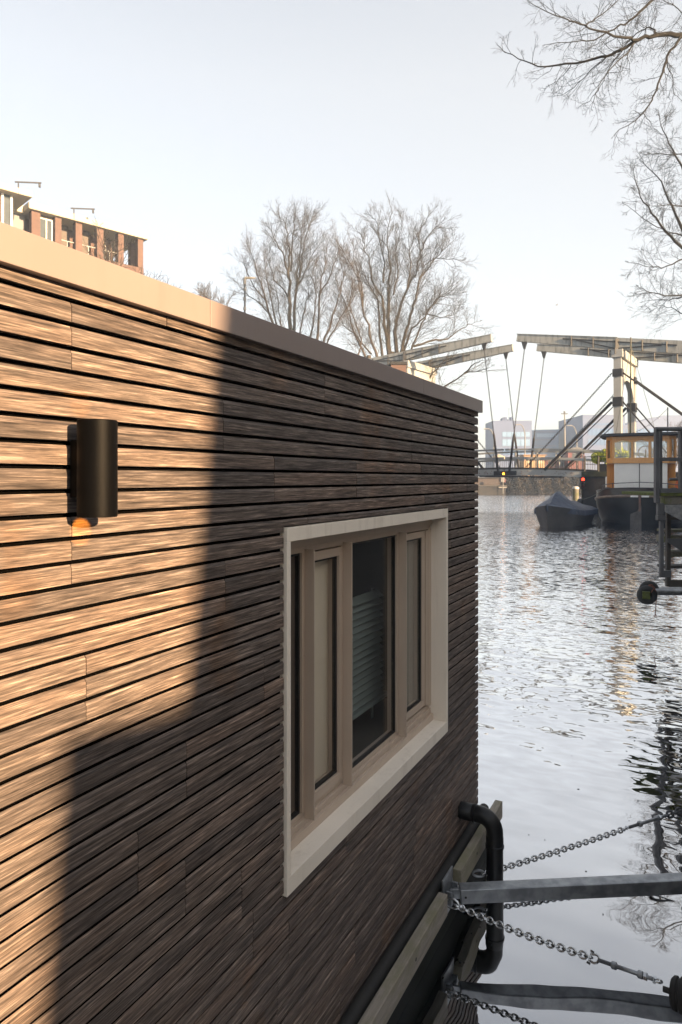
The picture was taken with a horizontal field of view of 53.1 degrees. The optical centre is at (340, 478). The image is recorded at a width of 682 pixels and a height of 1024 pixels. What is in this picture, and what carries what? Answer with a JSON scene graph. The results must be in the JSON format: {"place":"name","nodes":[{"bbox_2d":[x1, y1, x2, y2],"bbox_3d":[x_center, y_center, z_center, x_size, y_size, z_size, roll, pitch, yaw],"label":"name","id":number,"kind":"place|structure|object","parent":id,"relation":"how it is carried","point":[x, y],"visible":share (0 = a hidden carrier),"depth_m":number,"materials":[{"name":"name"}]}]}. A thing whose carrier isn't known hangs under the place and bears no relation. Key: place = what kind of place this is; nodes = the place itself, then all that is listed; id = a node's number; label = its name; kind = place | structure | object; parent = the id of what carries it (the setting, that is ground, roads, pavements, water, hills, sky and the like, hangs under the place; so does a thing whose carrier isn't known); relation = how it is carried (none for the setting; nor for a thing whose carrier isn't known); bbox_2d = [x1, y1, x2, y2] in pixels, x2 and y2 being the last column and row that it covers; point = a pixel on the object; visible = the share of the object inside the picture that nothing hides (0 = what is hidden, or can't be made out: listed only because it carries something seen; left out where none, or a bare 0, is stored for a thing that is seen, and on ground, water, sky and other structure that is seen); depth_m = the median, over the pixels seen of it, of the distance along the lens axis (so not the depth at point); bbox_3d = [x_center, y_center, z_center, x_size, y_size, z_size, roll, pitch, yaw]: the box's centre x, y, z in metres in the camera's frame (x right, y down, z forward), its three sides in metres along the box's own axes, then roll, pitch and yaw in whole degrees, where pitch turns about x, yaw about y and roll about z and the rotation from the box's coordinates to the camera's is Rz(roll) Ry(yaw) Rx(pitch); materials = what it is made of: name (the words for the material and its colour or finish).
{"place":"outdoors","nodes":[
{"label":"outdoors","id":0,"kind":"place"},
{"bbox_2d":[0,0,681,467],"label":"sky","id":1,"kind":"structure","parent":0,"point":[175,121],"materials":[{"name":"white"}]},
{"bbox_2d":[485,417,531,475],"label":"office block","id":2,"kind":"structure","parent":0,"point":[503,430],"depth_m":220.00,"materials":[{"name":"white glass"}]},
{"bbox_2d":[397,494,681,1023],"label":"water","id":3,"kind":"structure","parent":0,"point":[579,664],"depth_m":5.59,"materials":[{"name":"grey liquid"}]},
{"bbox_2d":[0,222,501,1023],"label":"houseboat","id":4,"kind":"object","parent":3,"relation":"on","point":[186,836],"visible":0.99,"depth_m":1.94,"materials":[{"name":"brown wood"}]},
{"bbox_2d":[70,419,117,517],"bbox_3d":[-0.533,-0.022,1.474,0.101,0.208,0.084,0,0,27],"label":"wall lamp","id":5,"kind":"object","parent":4,"relation":"attached to","point":[94,468],"visible":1,"depth_m":1.44,"materials":[{"name":"black metal"}]},
{"bbox_2d":[315,560,327,780],"bbox_3d":[-0.103,0.718,2.764,0.038,1.054,0.350,0,0,27],"label":"roller blind","id":6,"kind":"object","parent":4,"relation":"attached to","point":[321,668],"visible":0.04,"depth_m":2.77,"materials":[{"name":"beige fabric"}]},
{"bbox_2d":[280,508,447,896],"bbox_3d":[0.022,0.772,3.088,0.410,1.221,1.669,0,0,27],"label":"window","id":7,"kind":"structure","parent":4,"relation":"in","point":[368,756],"depth_m":2.81,"materials":[{"name":"beige wood"}]},
{"bbox_2d":[352,588,386,720],"bbox_3d":[0.062,0.906,3.298,0.060,0.673,0.720,0,0,27],"label":"louvred screen","id":8,"kind":"object","parent":4,"relation":"on","point":[368,692],"visible":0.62,"depth_m":3.41,"materials":[{"name":"grey metal"}]},
{"bbox_2d":[407,541,413,704],"bbox_3d":[0.330,0.718,3.604,0.038,1.054,0.410,0,0,27],"label":"roller blind","id":9,"kind":"object","parent":4,"relation":"attached to","point":[410,621],"depth_m":3.64,"materials":[{"name":"grey fabric"}]},
{"bbox_2d":[442,866,458,913],"bbox_3d":[0.560,2.115,3.478,0.045,0.200,0.155,0,0,27],"label":"mooring bracket","id":10,"kind":"object","parent":4,"relation":"attached to","point":[448,882],"visible":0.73,"depth_m":3.47,"materials":[{"name":"metal"}]},
{"bbox_2d":[447,897,662,983],"bbox_3d":[0.943,2.125,3.154,1.005,0.066,0.050,0,0,35],"label":"mooring chain","id":11,"kind":"object","parent":10,"relation":"attached to","point":[639,974],"visible":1,"depth_m":3.12,"materials":[{"name":"metal"}]},
{"bbox_2d":[663,975,681,1014],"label":"rubber roller","id":12,"kind":"object","parent":11,"relation":"attached to","point":[673,990],"visible":1,"depth_m":2.79,"materials":[{"name":"black rubber"}]},
{"bbox_2d":[450,872,681,903],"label":"mooring strut","id":13,"kind":"object","parent":10,"relation":"attached to","point":[634,885],"visible":0.88,"depth_m":3.42,"materials":[{"name":"metal"}]},
{"bbox_2d":[472,807,681,877],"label":"mooring chain","id":14,"kind":"object","parent":10,"relation":"attached to","point":[656,818],"visible":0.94,"depth_m":4.11,"materials":[{"name":"metal"}]},
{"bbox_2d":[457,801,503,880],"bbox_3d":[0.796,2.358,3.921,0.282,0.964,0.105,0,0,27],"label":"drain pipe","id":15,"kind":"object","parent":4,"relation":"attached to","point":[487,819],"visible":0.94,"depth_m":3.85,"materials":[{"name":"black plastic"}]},
{"bbox_2d":[475,485,506,493],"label":"landing stage","id":16,"kind":"object","parent":3,"relation":"in","point":[489,490],"visible":0.29,"depth_m":103.60,"materials":[{"name":"grey concrete"}]},
{"bbox_2d":[499,477,506,487],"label":"waterway sign","id":17,"kind":"object","parent":16,"relation":"on","point":[503,479],"visible":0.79,"depth_m":103.00,"materials":[{"name":"white metal"}]},
{"bbox_2d":[368,334,681,507],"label":"drawbridge","id":18,"kind":"object","parent":3,"relation":"in","point":[616,350],"visible":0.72,"depth_m":48.80,"materials":[{"name":"beige paint"}]},
{"bbox_2d":[580,477,584,488],"bbox_3d":[16.199,0.268,45.710,0.356,0.860,0.587,0,0,27],"label":"signal light","id":19,"kind":"object","parent":18,"relation":"attached to","point":[582,482],"visible":1,"depth_m":45.60,"materials":[{"name":"red"}]},
{"bbox_2d":[599,464,606,470],"bbox_3d":[18.256,-0.715,45.834,1.610,0.530,0.660,0,0,34],"label":"planter box","id":20,"kind":"object","parent":18,"relation":"on","point":[602,467],"visible":0.21,"depth_m":45.88,"materials":[{"name":"grey metal"}]},
{"bbox_2d":[591,447,628,463],"bbox_3d":[18.146,-1.609,45.910,2.560,1.392,1.059,0,0,27],"label":"evergreen shrub","id":21,"kind":"object","parent":20,"relation":"in","point":[595,459],"visible":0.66,"depth_m":45.99,"materials":[{"name":"green plant"}]},
{"bbox_2d":[584,456,627,471],"bbox_3d":[17.646,-1.000,45.521,2.813,1.100,0.125,0,0,34],"label":"iron railing","id":22,"kind":"object","parent":18,"relation":"on","point":[585,464],"visible":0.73,"depth_m":45.97,"materials":[{"name":"grey metal"}]},
{"bbox_2d":[534,491,598,527],"bbox_3d":[11.368,1.583,34.900,2.383,1.914,5.878,0,0,33],"label":"covered sloop","id":23,"kind":"object","parent":3,"relation":"on","point":[558,509],"visible":0.88,"depth_m":33.19,"materials":[{"name":"grey fabric"}]},
{"bbox_2d":[572,486,578,500],"bbox_3d":[20.644,1.768,60.000,0.571,2.245,0.580,0,0,27],"label":"mooring post","id":24,"kind":"object","parent":3,"relation":"in","point":[575,493],"visible":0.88,"depth_m":59.80,"materials":[{"name":"grey wood"}]},
{"bbox_2d":[594,337,681,524],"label":"tug barge","id":25,"kind":"object","parent":3,"relation":"on","point":[614,504],"visible":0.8,"depth_m":36.65,"materials":[{"name":"brown paint"}]},
{"bbox_2d":[622,427,681,586],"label":"gangway platform","id":26,"kind":"structure","parent":3,"relation":"in","point":[661,495],"depth_m":9.24,"materials":[{"name":"grey paint"}]},
{"bbox_2d":[532,429,558,456],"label":"glass link building","id":27,"kind":"structure","parent":0,"point":[543,438],"depth_m":232.00,"materials":[{"name":"grey glass"}]},
{"bbox_2d":[559,415,624,469],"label":"office block","id":28,"kind":"structure","parent":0,"point":[578,423],"depth_m":215.00,"materials":[{"name":"grey glass"}]},
{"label":"left bank","id":29,"kind":"structure","parent":0,"visible":0},
{"bbox_2d":[0,181,147,274],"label":"apartment building","id":30,"kind":"structure","parent":29,"relation":"on","point":[73,230],"depth_m":56.56,"materials":[{"name":"red brick"}]},
{"bbox_2d":[1,193,12,225],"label":"window","id":31,"kind":"structure","parent":30,"relation":"in","point":[6,200],"depth_m":51.48,"materials":[{"name":"white paint"}]},
{"bbox_2d":[40,217,52,240],"bbox_3d":[-23.951,-19.700,55.321,1.070,2.800,0.100,0,0,-44],"label":"window","id":32,"kind":"structure","parent":30,"relation":"in","point":[46,225],"depth_m":55.32,"materials":[{"name":"white paint"}]},
{"bbox_2d":[83,219,137,267],"bbox_3d":[-15.643,-8.123,46.479,3.730,18.034,5.033,0,0,-21],"label":"bare tree","id":33,"kind":"object","parent":29,"relation":"on","point":[108,254],"visible":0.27,"depth_m":45.85,"materials":[{"name":"brown plant"}]},
{"bbox_2d":[128,261,163,280],"bbox_3d":[-14.797,-7.442,50.005,3.656,16.671,4.263,0,0,27],"label":"bare tree","id":34,"kind":"object","parent":29,"relation":"on","point":[147,272],"visible":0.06,"depth_m":49.93,"materials":[{"name":"brown plant"}]},
{"bbox_2d":[192,281,236,305],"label":"bare tree","id":35,"kind":"object","parent":29,"relation":"on","point":[206,293],"visible":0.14,"depth_m":91.26,"materials":[{"name":"grey plant"}]},
{"bbox_2d":[243,277,255,312],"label":"street lamp","id":36,"kind":"object","parent":29,"relation":"on","point":[244,290],"visible":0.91,"depth_m":74.90,"materials":[{"name":"grey metal"}]},
{"bbox_2d":[221,228,292,326],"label":"bare tree","id":37,"kind":"object","parent":29,"relation":"on","point":[266,298],"visible":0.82,"depth_m":77.78,"materials":[{"name":"plant"}]},
{"bbox_2d":[257,197,334,330],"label":"bare tree","id":38,"kind":"object","parent":29,"relation":"on","point":[300,256],"visible":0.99,"depth_m":69.57,"materials":[{"name":"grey plant"}]},
{"bbox_2d":[292,227,369,343],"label":"bare tree","id":39,"kind":"object","parent":29,"relation":"on","point":[320,294],"visible":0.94,"depth_m":73.68,"materials":[{"name":"brown plant"}]},
{"bbox_2d":[323,219,384,357],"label":"bare tree","id":40,"kind":"object","parent":29,"relation":"on","point":[357,335],"visible":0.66,"depth_m":75.79,"materials":[{"name":"plant"}]},
{"bbox_2d":[389,362,406,371],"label":"brick cottage","id":41,"kind":"structure","parent":29,"relation":"on","point":[401,366],"depth_m":47.00,"materials":[{"name":"brick"}]},
{"bbox_2d":[340,193,479,365],"bbox_3d":[6.417,-13.088,63.011,13.010,27.985,7.307,0,0,1],"label":"bare tree","id":42,"kind":"object","parent":29,"relation":"on","point":[389,282],"visible":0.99,"depth_m":62.75,"materials":[{"name":"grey plant"}]},
{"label":"far bank","id":43,"kind":"structure","parent":0,"visible":0},
{"bbox_2d":[413,298,507,391],"bbox_3d":[9.781,-7.451,57.978,9.520,16.709,6.967,0,0,-6],"label":"bare tree","id":44,"kind":"object","parent":43,"relation":"on","point":[465,372],"visible":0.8,"depth_m":57.59,"materials":[{"name":"brown plant"}]},
{"bbox_2d":[516,424,525,454],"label":"street lamp","id":45,"kind":"object","parent":43,"relation":"on","point":[524,439],"visible":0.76,"depth_m":117.94,"materials":[{"name":"grey metal"}]},
{"bbox_2d":[475,477,580,493],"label":"quay wall","id":46,"kind":"structure","parent":43,"relation":"on","point":[489,480],"depth_m":105.40,"materials":[{"name":"stone"}]},
{"bbox_2d":[503,475,580,493],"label":"ivy hedge","id":47,"kind":"object","parent":46,"relation":"attached to","point":[542,484],"visible":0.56,"depth_m":104.87,"materials":[{"name":"plant"}]},
{"bbox_2d":[518,455,545,475],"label":"street kiosk","id":48,"kind":"object","parent":43,"relation":"on","point":[521,463],"visible":0.34,"depth_m":112.00,"materials":[{"name":"beige fabric"}]},
{"bbox_2d":[545,461,563,467],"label":"street shed","id":49,"kind":"structure","parent":43,"relation":"on","point":[547,463],"depth_m":116.00,"materials":[{"name":"grey paint"}]},
{"bbox_2d":[561,411,567,446],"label":"light mast","id":50,"kind":"object","parent":43,"relation":"on","point":[564,413],"visible":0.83,"depth_m":115.89,"materials":[{"name":"white metal"}]},
{"bbox_2d":[562,447,584,468],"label":"wagon hut","id":51,"kind":"object","parent":43,"relation":"on","point":[569,455],"visible":0.28,"depth_m":114.00,"materials":[{"name":"red paint"}]},
{"bbox_2d":[625,415,681,471],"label":"office block","id":52,"kind":"structure","parent":43,"relation":"on","point":[675,420],"depth_m":250.00,"materials":[{"name":"grey glass"}]},
{"bbox_2d":[637,417,681,467],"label":"bare tree","id":53,"kind":"object","parent":43,"relation":"on","point":[679,425],"visible":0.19,"depth_m":79.98,"materials":[{"name":"brown plant"}]},
{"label":"quay","id":54,"kind":"structure","parent":0,"visible":0},
{"bbox_2d":[491,0,681,161],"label":"bare tree","id":55,"kind":"object","parent":54,"relation":"on","point":[669,34],"visible":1,"depth_m":12.23,"materials":[{"name":"plant"}]},
{"bbox_2d":[615,94,681,337],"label":"bare tree","id":56,"kind":"object","parent":54,"relation":"on","point":[670,203],"visible":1,"depth_m":27.93,"materials":[{"name":"plant"}]},
{"bbox_2d":[642,587,681,598],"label":"mooring boom","id":57,"kind":"object","parent":54,"relation":"attached to","point":[667,591],"visible":0.59,"depth_m":10.40,"materials":[{"name":"metal"}]},
{"bbox_2d":[637,585,657,604],"bbox_3d":[4.640,1.758,10.340,0.294,0.294,0.096,0,0,17],"label":"tyre fender","id":58,"kind":"object","parent":57,"relation":"hanging from","point":[653,597],"visible":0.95,"depth_m":10.30,"materials":[{"name":"rubber"}]},
{"bbox_2d":[648,584,656,617],"bbox_3d":[4.707,1.838,10.275,0.176,0.512,0.056,0,0,-22],"label":"frayed rope","id":59,"kind":"object","parent":58,"relation":"attached to","point":[656,600],"visible":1,"depth_m":10.28,"materials":[{"name":"grey fabric"}]},
{"bbox_2d":[639,581,658,588],"bbox_3d":[4.796,1.730,10.620,0.294,0.294,0.096,0,0,17],"label":"tyre fender","id":60,"kind":"object","parent":57,"relation":"hanging from","point":[654,584],"visible":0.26,"depth_m":10.58,"materials":[{"name":"rubber"}]}
]}

